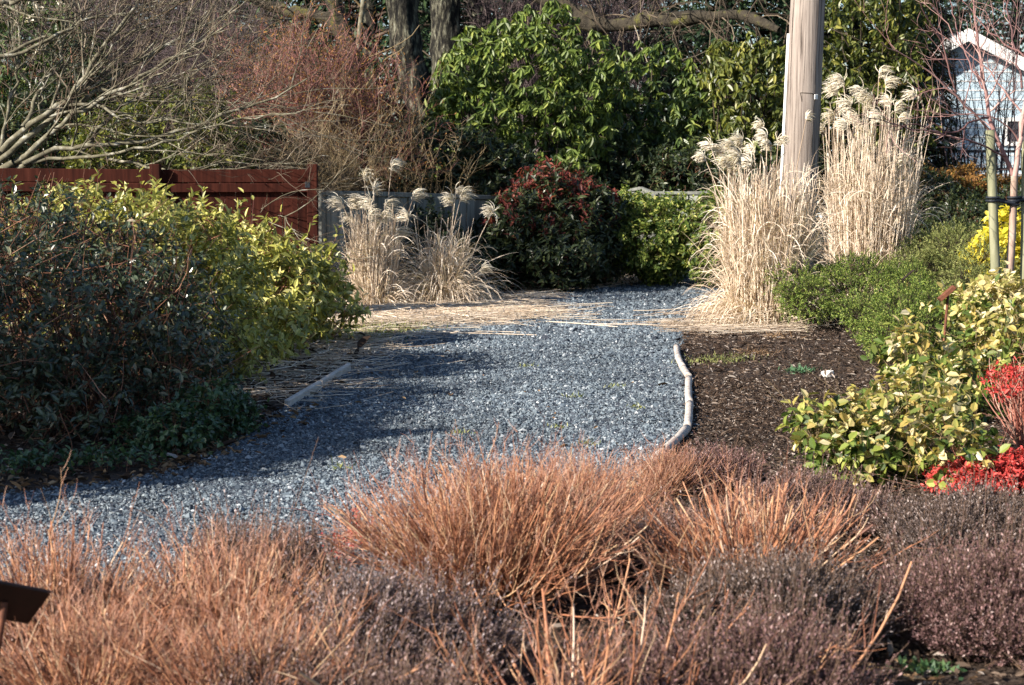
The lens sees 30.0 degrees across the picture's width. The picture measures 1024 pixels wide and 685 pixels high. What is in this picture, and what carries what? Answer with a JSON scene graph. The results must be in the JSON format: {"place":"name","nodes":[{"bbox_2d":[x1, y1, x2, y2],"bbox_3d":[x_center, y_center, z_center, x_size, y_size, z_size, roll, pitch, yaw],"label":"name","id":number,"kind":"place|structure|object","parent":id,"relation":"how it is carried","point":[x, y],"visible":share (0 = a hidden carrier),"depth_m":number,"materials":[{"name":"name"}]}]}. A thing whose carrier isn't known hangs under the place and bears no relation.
{"place":"outdoors","nodes":[
{"label":"outdoors","id":0,"kind":"place"},
{"bbox_2d":[0,0,109,165],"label":"camellia","id":1,"kind":"object","parent":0,"point":[7,76],"visible":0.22,"depth_m":23.49,"materials":[{"name":"green plant"}]},
{"bbox_2d":[0,270,819,604],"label":"gravel path","id":2,"kind":"structure","parent":0,"point":[244,480],"depth_m":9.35,"materials":[{"name":"gravel"}]},
{"bbox_2d":[157,274,847,414],"bbox_3d":[0.204,-0.314,17.895,5.785,0.218,13.425,0,5,0],"label":"fallen straw","id":3,"kind":"object","parent":2,"relation":"on","point":[504,310],"visible":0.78,"depth_m":17.09,"materials":[{"name":"plant"}]},
{"bbox_2d":[674,344,685,367],"bbox_3d":[1.255,0.104,14.396,0.060,0.050,1.510,0,5,3],"label":"edging pole","id":4,"kind":"object","parent":2,"relation":"on","point":[679,360],"visible":0.9,"depth_m":14.22,"materials":[{"name":"grey wood"}]},
{"bbox_2d":[0,217,1023,684],"bbox_3d":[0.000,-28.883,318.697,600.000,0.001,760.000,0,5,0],"label":"ground","id":5,"kind":"structure","parent":0,"point":[590,611],"depth_m":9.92,"materials":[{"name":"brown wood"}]},
{"bbox_2d":[0,580,50,652],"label":"plant sign","id":6,"kind":"object","parent":5,"relation":"on","point":[20,603],"visible":1,"depth_m":4.89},
{"bbox_2d":[0,0,154,209],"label":"conifer tree","id":7,"kind":"object","parent":5,"relation":"on","point":[1,32],"visible":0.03,"depth_m":32.23,"materials":[{"name":"green plant"}]},
{"bbox_2d":[0,515,198,683],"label":"shrub","id":8,"kind":"object","parent":5,"relation":"on","point":[92,584],"visible":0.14,"depth_m":5.59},
{"bbox_2d":[0,456,236,671],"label":"dogwood shrub","id":9,"kind":"object","parent":5,"relation":"on","point":[50,567],"visible":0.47,"depth_m":5.56,"materials":[{"name":"plant"}]},
{"bbox_2d":[21,0,228,141],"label":"conifer tree","id":10,"kind":"object","parent":5,"relation":"on","point":[122,9],"visible":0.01,"depth_m":35.29,"materials":[{"name":"green plant"}]},
{"bbox_2d":[0,550,258,684],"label":"dogwood shrub","id":11,"kind":"object","parent":5,"relation":"on","point":[64,657],"visible":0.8,"depth_m":5.07,"materials":[{"name":"plant"}]},
{"bbox_2d":[0,144,267,452],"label":"border shrub","id":12,"kind":"object","parent":5,"relation":"on","point":[34,371],"visible":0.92,"depth_m":10.43,"materials":[{"name":"green plant"}]},
{"bbox_2d":[0,327,268,479],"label":"ground cover","id":13,"kind":"object","parent":5,"relation":"on","point":[196,424],"visible":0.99,"depth_m":9.82,"materials":[{"name":"green plant"}]},
{"bbox_2d":[0,153,300,394],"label":"border shrub","id":14,"kind":"object","parent":5,"relation":"on","point":[197,234],"visible":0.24,"depth_m":12.76,"materials":[{"name":"green plant"}]},
{"bbox_2d":[0,24,312,212],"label":"dark evergreen","id":15,"kind":"object","parent":5,"relation":"on","point":[12,127],"visible":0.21,"depth_m":22.05,"materials":[{"name":"green plant"}]},
{"bbox_2d":[0,164,318,320],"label":"red fence","id":16,"kind":"object","parent":5,"relation":"on","point":[300,220],"visible":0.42,"depth_m":17.61,"materials":[{"name":"wood"}]},
{"bbox_2d":[58,74,261,220],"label":"yellow green shrub","id":17,"kind":"object","parent":5,"relation":"on","point":[139,155],"visible":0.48,"depth_m":20.85,"materials":[{"name":"green plant"}]},
{"bbox_2d":[0,0,338,215],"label":"bare tree","id":18,"kind":"object","parent":5,"relation":"on","point":[166,50],"visible":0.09,"depth_m":28.26,"materials":[{"name":"plant"}]},
{"bbox_2d":[0,0,436,310],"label":"maple tree","id":19,"kind":"object","parent":5,"relation":"on","point":[65,105],"visible":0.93,"depth_m":18.65,"materials":[{"name":"brown plant"}]},
{"bbox_2d":[136,0,302,232],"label":"conifer tree","id":20,"kind":"object","parent":5,"relation":"on","point":[198,6],"visible":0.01,"depth_m":37.45,"materials":[{"name":"green plant"}]},
{"bbox_2d":[37,494,403,679],"bbox_3d":[-0.834,0.721,5.589,1.138,0.555,1.090,0,5,0],"label":"dogwood shrub","id":21,"kind":"object","parent":5,"relation":"on","point":[233,582],"visible":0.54,"depth_m":5.54,"materials":[{"name":"plant"}]},
{"bbox_2d":[6,554,445,684],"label":"dogwood shrub","id":22,"kind":"object","parent":5,"relation":"on","point":[189,662],"visible":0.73,"depth_m":4.97,"materials":[{"name":"plant"}]},
{"bbox_2d":[116,0,367,137],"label":"old tree","id":23,"kind":"object","parent":5,"relation":"on","point":[294,8],"visible":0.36,"depth_m":24.11,"materials":[{"name":"brown plant"}]},
{"bbox_2d":[136,436,376,618],"bbox_3d":[-0.840,0.737,6.347,0.781,0.821,0.725,0,5,0],"label":"shrub","id":24,"kind":"object","parent":5,"relation":"on","point":[310,544],"visible":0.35,"depth_m":6.32,"materials":[{"name":"plant"}]},
{"bbox_2d":[201,195,371,363],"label":"border shrub","id":25,"kind":"object","parent":5,"relation":"on","point":[302,269],"visible":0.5,"depth_m":14.95,"materials":[{"name":"green plant"}]},
{"bbox_2d":[199,0,405,242],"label":"conifer tree","id":26,"kind":"object","parent":5,"relation":"on","point":[324,10],"visible":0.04,"depth_m":33.36,"materials":[{"name":"green plant"}]},
{"bbox_2d":[284,381,321,406],"bbox_3d":[-1.313,0.337,12.056,0.034,0.080,1.007,1,5,6],"label":"edging board","id":27,"kind":"object","parent":5,"relation":"on","point":[290,401],"visible":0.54,"depth_m":11.90,"materials":[{"name":"grey wood"}]},
{"bbox_2d":[160,0,458,252],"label":"red twig shrub","id":28,"kind":"object","parent":5,"relation":"on","point":[314,81],"visible":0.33,"depth_m":23.07,"materials":[{"name":"orange plant"}]},
{"bbox_2d":[319,363,350,386],"bbox_3d":[-1.212,0.234,13.141,0.034,0.080,1.031,0,5,5],"label":"edging board","id":29,"kind":"object","parent":5,"relation":"on","point":[337,373],"visible":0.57,"depth_m":13.11,"materials":[{"name":"grey wood"}]},
{"bbox_2d":[272,459,402,565],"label":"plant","id":30,"kind":"object","parent":5,"relation":"on","point":[338,556],"visible":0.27,"depth_m":7.12,"materials":[{"name":"orange plant"}]},
{"bbox_2d":[223,63,495,236],"bbox_3d":[-1.998,-1.989,22.445,2.409,2.707,4.043,4,7,34],"label":"tan twig shrub","id":31,"kind":"object","parent":5,"relation":"on","point":[336,168],"visible":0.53,"depth_m":22.03,"materials":[{"name":"plant"}]},
{"bbox_2d":[251,0,481,235],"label":"conifer tree","id":32,"kind":"object","parent":5,"relation":"on","point":[423,7],"visible":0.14,"depth_m":32.50,"materials":[{"name":"green plant"}]},
{"bbox_2d":[319,0,419,91],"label":"birch sapling","id":33,"kind":"object","parent":5,"relation":"on","point":[362,11],"visible":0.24,"depth_m":25.19,"materials":[{"name":"plant"}]},
{"bbox_2d":[180,514,574,684],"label":"heather","id":34,"kind":"object","parent":5,"relation":"on","point":[386,675],"visible":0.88,"depth_m":4.86,"materials":[{"name":"plant"}]},
{"bbox_2d":[325,157,432,305],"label":"ornamental grass","id":35,"kind":"object","parent":5,"relation":"on","point":[382,275],"depth_m":19.29,"materials":[{"name":"plant"}]},
{"bbox_2d":[248,515,571,684],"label":"heather","id":36,"kind":"object","parent":5,"relation":"on","point":[398,602],"visible":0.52,"depth_m":5.34,"materials":[{"name":"plant"}]},
{"bbox_2d":[318,191,505,292],"bbox_3d":[-1.113,-1.102,21.083,0.268,1.191,3.656,3,6,32],"label":"grey fence","id":37,"kind":"object","parent":5,"relation":"on","point":[474,211],"visible":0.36,"depth_m":20.94,"materials":[{"name":"wood"}]},
{"bbox_2d":[385,0,445,193],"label":"old tree","id":38,"kind":"object","parent":5,"relation":"on","point":[403,15],"visible":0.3,"depth_m":27.56,"materials":[{"name":"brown plant"}]},
{"bbox_2d":[319,0,522,133],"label":"conifer tree","id":39,"kind":"object","parent":5,"relation":"on","point":[381,24],"visible":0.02,"depth_m":44.87,"materials":[{"name":"green plant"}]},
{"bbox_2d":[328,111,538,224],"bbox_3d":[-1.072,-1.873,24.091,3.160,2.167,1.639,-4,7,-35],"label":"dark evergreen","id":40,"kind":"object","parent":5,"relation":"on","point":[490,154],"visible":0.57,"depth_m":23.97,"materials":[{"name":"green plant"}]},
{"bbox_2d":[380,182,527,304],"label":"ornamental grass","id":41,"kind":"object","parent":5,"relation":"on","point":[449,270],"depth_m":19.64,"materials":[{"name":"plant"}]},
{"bbox_2d":[383,0,551,205],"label":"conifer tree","id":42,"kind":"object","parent":5,"relation":"on","point":[428,25],"visible":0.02,"depth_m":37.36,"materials":[{"name":"green plant"}]},
{"bbox_2d":[466,0,491,223],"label":"old tree","id":43,"kind":"object","parent":5,"relation":"on","point":[471,13],"visible":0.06,"depth_m":32.46,"materials":[{"name":"brown plant"}]},
{"bbox_2d":[303,409,676,625],"bbox_3d":[-0.080,0.583,6.468,1.272,0.730,1.474,0,5,0],"label":"dogwood shrub","id":44,"kind":"object","parent":5,"relation":"on","point":[475,520],"visible":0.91,"depth_m":6.31,"materials":[{"name":"plant"}]},
{"bbox_2d":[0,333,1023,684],"bbox_3d":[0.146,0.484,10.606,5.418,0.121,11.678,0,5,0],"label":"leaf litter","id":45,"kind":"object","parent":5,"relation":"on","point":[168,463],"visible":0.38,"depth_m":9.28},
{"bbox_2d":[398,194,634,296],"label":"dark shrub","id":46,"kind":"object","parent":5,"relation":"on","point":[614,255],"visible":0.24,"depth_m":21.20,"materials":[{"name":"green plant"}]},
{"bbox_2d":[418,0,634,221],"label":"rhododendron","id":47,"kind":"object","parent":5,"relation":"on","point":[516,38],"visible":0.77,"depth_m":25.52,"materials":[{"name":"green plant"}]},
{"bbox_2d":[319,311,767,470],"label":"grass","id":48,"kind":"structure","parent":5,"relation":"on","point":[407,327],"depth_m":15.42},
{"bbox_2d":[464,155,632,292],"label":"red tipped shrub","id":49,"kind":"object","parent":5,"relation":"on","point":[535,201],"visible":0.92,"depth_m":21.74,"materials":[{"name":"green plant"}]},
{"bbox_2d":[460,0,696,224],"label":"bare tree","id":50,"kind":"object","parent":5,"relation":"on","point":[533,80],"visible":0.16,"depth_m":31.41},
{"bbox_2d":[479,423,690,535],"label":"dogwood shrub","id":51,"kind":"object","parent":5,"relation":"on","point":[598,476],"visible":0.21,"depth_m":7.50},
{"bbox_2d":[269,528,912,684],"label":"dogwood shrub","id":52,"kind":"object","parent":5,"relation":"on","point":[548,651],"visible":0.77,"depth_m":5.09,"materials":[{"name":"plant"}]},
{"bbox_2d":[579,0,697,121],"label":"conifer tree","id":53,"kind":"object","parent":5,"relation":"on","point":[644,36],"depth_m":49.02,"materials":[{"name":"green plant"}]},
{"bbox_2d":[429,0,866,228],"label":"old tree","id":54,"kind":"object","parent":5,"relation":"on","point":[445,22],"visible":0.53,"depth_m":29.42,"materials":[{"name":"brown plant"}]},
{"bbox_2d":[542,0,755,186],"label":"conifer tree","id":55,"kind":"object","parent":5,"relation":"on","point":[650,29],"visible":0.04,"depth_m":35.23,"materials":[{"name":"green plant"}]},
{"bbox_2d":[608,180,694,285],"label":"lime shrub","id":56,"kind":"object","parent":5,"relation":"on","point":[656,263],"visible":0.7,"depth_m":22.49,"materials":[{"name":"green plant"}]},
{"bbox_2d":[557,40,757,190],"bbox_3d":[2.068,-2.754,27.673,2.894,3.249,3.418,0,5,0],"label":"rhododendron","id":57,"kind":"object","parent":5,"relation":"on","point":[656,132],"visible":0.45,"depth_m":27.05,"materials":[{"name":"green plant"}]},
{"bbox_2d":[548,187,777,276],"bbox_3d":[1.706,-1.414,24.543,3.851,1.156,0.778,3,6,30],"label":"grey fence","id":58,"kind":"object","parent":5,"relation":"on","point":[690,193],"visible":0.14,"depth_m":24.07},
{"bbox_2d":[650,424,690,459],"bbox_3d":[0.840,0.524,9.990,0.056,0.049,1.094,1,6,13],"label":"edging pole","id":59,"kind":"object","parent":5,"relation":"on","point":[682,432],"visible":0.63,"depth_m":10.06,"materials":[{"name":"grey wood"}]},
{"bbox_2d":[611,432,735,497],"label":"dogwood shrub","id":60,"kind":"object","parent":5,"relation":"on","point":[688,471],"visible":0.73,"depth_m":8.48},
{"bbox_2d":[683,400,693,428],"bbox_3d":[1.024,0.420,11.078,0.051,0.050,1.017,1,5,6],"label":"edging pole","id":61,"kind":"object","parent":5,"relation":"on","point":[688,416],"visible":0.91,"depth_m":10.98,"materials":[{"name":"grey wood"}]},
{"bbox_2d":[684,375,693,403],"bbox_3d":[1.135,0.305,12.284,0.054,0.050,1.285,0,5,5],"label":"edging pole","id":62,"kind":"object","parent":5,"relation":"on","point":[688,387],"visible":0.89,"depth_m":12.17,"materials":[{"name":"grey wood"}]},
{"bbox_2d":[591,475,788,585],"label":"heather","id":63,"kind":"object","parent":5,"relation":"on","point":[673,523],"visible":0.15,"depth_m":6.84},
{"bbox_2d":[546,132,847,205],"bbox_3d":[2.443,-1.934,25.877,4.232,1.954,2.121,2,6,18],"label":"dark evergreen","id":64,"kind":"object","parent":5,"relation":"on","point":[682,158],"visible":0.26,"depth_m":25.60,"materials":[{"name":"green plant"}]},
{"bbox_2d":[497,551,908,684],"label":"heather","id":65,"kind":"object","parent":5,"relation":"on","point":[723,661],"visible":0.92,"depth_m":5.05,"materials":[{"name":"plant"}]},
{"bbox_2d":[675,184,737,287],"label":"lime shrub","id":66,"kind":"object","parent":5,"relation":"on","point":[696,226],"visible":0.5,"depth_m":22.19,"materials":[{"name":"green plant"}]},
{"bbox_2d":[639,429,774,496],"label":"heather","id":67,"kind":"object","parent":5,"relation":"on","point":[736,458],"visible":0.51,"depth_m":8.57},
{"bbox_2d":[603,0,849,243],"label":"conifer tree","id":68,"kind":"object","parent":5,"relation":"on","point":[700,35],"visible":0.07,"depth_m":32.76,"materials":[{"name":"green plant"}]},
{"bbox_2d":[688,31,822,205],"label":"rhododendron","id":69,"kind":"object","parent":5,"relation":"on","point":[731,69],"visible":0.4,"depth_m":25.91,"materials":[{"name":"green plant"}]},
{"bbox_2d":[570,431,951,592],"bbox_3d":[0.806,0.617,6.507,1.246,0.568,1.233,-3,6,-32],"label":"dogwood shrub","id":70,"kind":"object","parent":5,"relation":"on","point":[742,526],"visible":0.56,"depth_m":6.49,"materials":[{"name":"plant"}]},
{"bbox_2d":[669,109,853,328],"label":"ornamental grass","id":71,"kind":"object","parent":5,"relation":"on","point":[756,238],"depth_m":17.23,"materials":[{"name":"plant"}]},
{"bbox_2d":[617,478,927,658],"bbox_3d":[0.786,0.810,5.787,0.930,0.743,0.730,0,5,0],"label":"heather","id":72,"kind":"object","parent":5,"relation":"on","point":[748,578],"visible":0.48,"depth_m":5.70,"materials":[{"name":"plant"}]},
{"bbox_2d":[666,0,898,248],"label":"conifer tree","id":73,"kind":"object","parent":5,"relation":"on","point":[766,32],"visible":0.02,"depth_m":33.07,"materials":[{"name":"green plant"}]},
{"bbox_2d":[778,364,821,373],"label":"green tuft","id":74,"kind":"object","parent":5,"relation":"on","point":[801,369],"visible":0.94,"depth_m":13.53,"materials":[{"name":"green plant"}]},
{"bbox_2d":[779,0,825,304],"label":"utility pole","id":75,"kind":"object","parent":5,"relation":"on","point":[803,68],"visible":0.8,"depth_m":18.62,"materials":[{"name":"brown wood"}]},
{"bbox_2d":[726,446,910,543],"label":"heather","id":76,"kind":"object","parent":5,"relation":"on","point":[814,482],"visible":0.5,"depth_m":7.59,"materials":[{"name":"plant"}]},
{"bbox_2d":[759,246,941,332],"bbox_3d":[3.034,-0.450,17.221,1.669,0.890,1.864,0,5,0],"label":"juniper","id":77,"kind":"object","parent":5,"relation":"on","point":[832,272],"visible":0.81,"depth_m":16.94,"materials":[{"name":"green leaf"},{"name":"twig"}]},
{"bbox_2d":[753,0,1001,239],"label":"conifer tree","id":78,"kind":"object","parent":5,"relation":"on","point":[922,84],"visible":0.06,"depth_m":34.95,"materials":[{"name":"green plant"}]},
{"bbox_2d":[818,0,944,257],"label":"rhododendron","id":79,"kind":"object","parent":5,"relation":"on","point":[898,24],"visible":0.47,"depth_m":28.57,"materials":[{"name":"green plant"}]},
{"bbox_2d":[813,65,953,305],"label":"ornamental grass","id":80,"kind":"object","parent":5,"relation":"on","point":[876,219],"depth_m":20.00,"materials":[{"name":"plant"}]},
{"bbox_2d":[764,342,1020,494],"bbox_3d":[1.847,0.409,8.967,1.370,0.746,1.273,-4,7,-36],"label":"variegated shrub","id":81,"kind":"object","parent":5,"relation":"on","point":[872,416],"visible":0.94,"depth_m":8.87,"materials":[{"name":"green plant"}]},
{"bbox_2d":[851,6,939,244],"bbox_3d":[6.478,-3.480,32.869,1.896,4.676,2.073,2,6,23],"label":"conifer tree","id":82,"kind":"object","parent":5,"relation":"on","point":[872,47],"visible":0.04,"depth_m":32.65,"materials":[{"name":"green plant"}]},
{"bbox_2d":[826,273,992,362],"bbox_3d":[3.212,-0.165,14.745,1.875,0.774,1.328,-4,7,-35],"label":"juniper","id":83,"kind":"object","parent":5,"relation":"on","point":[889,304],"visible":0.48,"depth_m":14.48,"materials":[{"name":"green leaf"},{"name":"black twig"}]},
{"bbox_2d":[885,654,967,680],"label":"moss plant","id":84,"kind":"object","parent":5,"relation":"on","point":[934,665],"visible":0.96,"depth_m":5.62,"materials":[{"name":"green plant"}]},
{"bbox_2d":[840,468,1023,671],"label":"heather","id":85,"kind":"object","parent":5,"relation":"on","point":[969,606],"visible":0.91,"depth_m":5.75,"materials":[{"name":"plant"}]},
{"bbox_2d":[842,0,1023,291],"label":"young tree","id":86,"kind":"object","parent":5,"relation":"on","point":[1013,172],"visible":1,"depth_m":14.16,"materials":[{"name":"brown plant"}]},
{"bbox_2d":[985,196,1019,205],"bbox_3d":[3.642,-1.050,14.191,0.278,0.072,0.112,-2,6,-18],"label":"tree tie","id":87,"kind":"object","parent":86,"relation":"attached to","point":[1003,201],"visible":1,"depth_m":14.16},
{"bbox_2d":[899,0,975,235],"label":"conifer tree","id":88,"kind":"object","parent":5,"relation":"on","point":[932,150],"visible":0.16,"depth_m":35.45,"materials":[{"name":"green plant"}]},
{"bbox_2d":[856,452,1023,574],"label":"heather","id":89,"kind":"object","parent":5,"relation":"on","point":[908,523],"visible":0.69,"depth_m":7.05,"materials":[{"name":"plant"}]},
{"bbox_2d":[860,284,1023,421],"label":"variegated shrub","id":90,"kind":"object","parent":5,"relation":"on","point":[971,354],"visible":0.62,"depth_m":11.35,"materials":[{"name":"green plant"}]},
{"bbox_2d":[867,414,1023,495],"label":"scarlet shrub","id":91,"kind":"object","parent":5,"relation":"on","point":[1011,461],"visible":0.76,"depth_m":8.50,"materials":[{"name":"red plant"}]},
{"bbox_2d":[937,285,956,340],"bbox_3d":[2.873,-0.041,12.649,0.119,0.682,0.110,0,5,0],"label":"plant sign","id":92,"kind":"object","parent":5,"relation":"on","point":[947,292],"visible":0.73,"depth_m":12.62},
{"bbox_2d":[880,206,1019,298],"bbox_3d":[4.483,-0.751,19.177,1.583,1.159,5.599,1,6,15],"label":"juniper","id":93,"kind":"object","parent":5,"relation":"on","point":[952,264],"visible":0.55,"depth_m":18.96,"materials":[{"name":"green leaf"},{"name":"black twig"}]},
{"bbox_2d":[904,165,1020,251],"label":"round hedge","id":94,"kind":"object","parent":5,"relation":"on","point":[957,206],"visible":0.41,"depth_m":27.15,"materials":[{"name":"green plant"}]},
{"bbox_2d":[908,160,1020,213],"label":"rust hedge","id":95,"kind":"object","parent":5,"relation":"on","point":[971,181],"visible":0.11,"depth_m":32.66,"materials":[{"name":"brown plant"}]},
{"bbox_2d":[914,0,1023,194],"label":"bare tree","id":96,"kind":"object","parent":5,"relation":"on","point":[1003,137],"visible":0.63,"depth_m":34.78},
{"bbox_2d":[917,0,1023,54],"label":"conifer tree","id":97,"kind":"object","parent":5,"relation":"on","point":[995,5],"visible":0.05,"depth_m":58.60,"materials":[{"name":"green plant"}]},
{"bbox_2d":[920,260,1023,360],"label":"variegated shrub","id":98,"kind":"object","parent":5,"relation":"on","point":[993,287],"visible":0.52,"depth_m":13.08,"materials":[{"name":"yellow plant"}]},
{"bbox_2d":[933,150,1021,174],"bbox_3d":[10.022,-3.173,39.891,2.516,1.744,0.125,0,5,0],"label":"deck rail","id":99,"kind":"object","parent":5,"relation":"on","point":[1006,151],"visible":0.16,"depth_m":39.80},
{"bbox_2d":[950,0,1023,56],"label":"conifer tree","id":100,"kind":"object","parent":5,"relation":"on","point":[1022,7],"visible":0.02,"depth_m":61.17,"materials":[{"name":"green plant"}]},
{"bbox_2d":[958,204,1020,279],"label":"yellow shrub","id":101,"kind":"object","parent":5,"relation":"on","point":[1003,231],"visible":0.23,"depth_m":18.26,"materials":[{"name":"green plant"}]},
{"bbox_2d":[985,130,1000,359],"bbox_3d":[3.585,-0.711,14.197,0.182,1.725,0.072,0,5,0],"label":"wooden stake","id":102,"kind":"object","parent":5,"relation":"on","point":[992,206],"visible":0.64,"depth_m":14.14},
{"bbox_2d":[969,345,1023,448],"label":"red dogwood","id":103,"kind":"object","parent":5,"relation":"on","point":[1015,408],"visible":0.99,"depth_m":9.84,"materials":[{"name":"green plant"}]},
{"bbox_2d":[994,0,1023,53],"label":"conifer tree","id":104,"kind":"object","parent":5,"relation":"on","point":[1021,28],"visible":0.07,"depth_m":60.00,"materials":[{"name":"green plant"}]},
{"bbox_2d":[1020,140,1023,279],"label":"wooden stake","id":105,"kind":"object","parent":5,"relation":"on","point":[1022,235],"visible":0.59,"depth_m":14.26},
{"bbox_2d":[2,0,1023,120],"label":"sky","id":106,"kind":"structure","parent":0,"point":[231,0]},
{"bbox_2d":[816,28,1023,217],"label":"white house","id":107,"kind":"structure","parent":0,"point":[976,95],"depth_m":45.63,"materials":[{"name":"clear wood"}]},
{"bbox_2d":[1003,117,1019,145],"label":"window","id":108,"kind":"structure","parent":107,"relation":"in","point":[1007,138],"depth_m":45.68,"materials":[{"name":"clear glass"}]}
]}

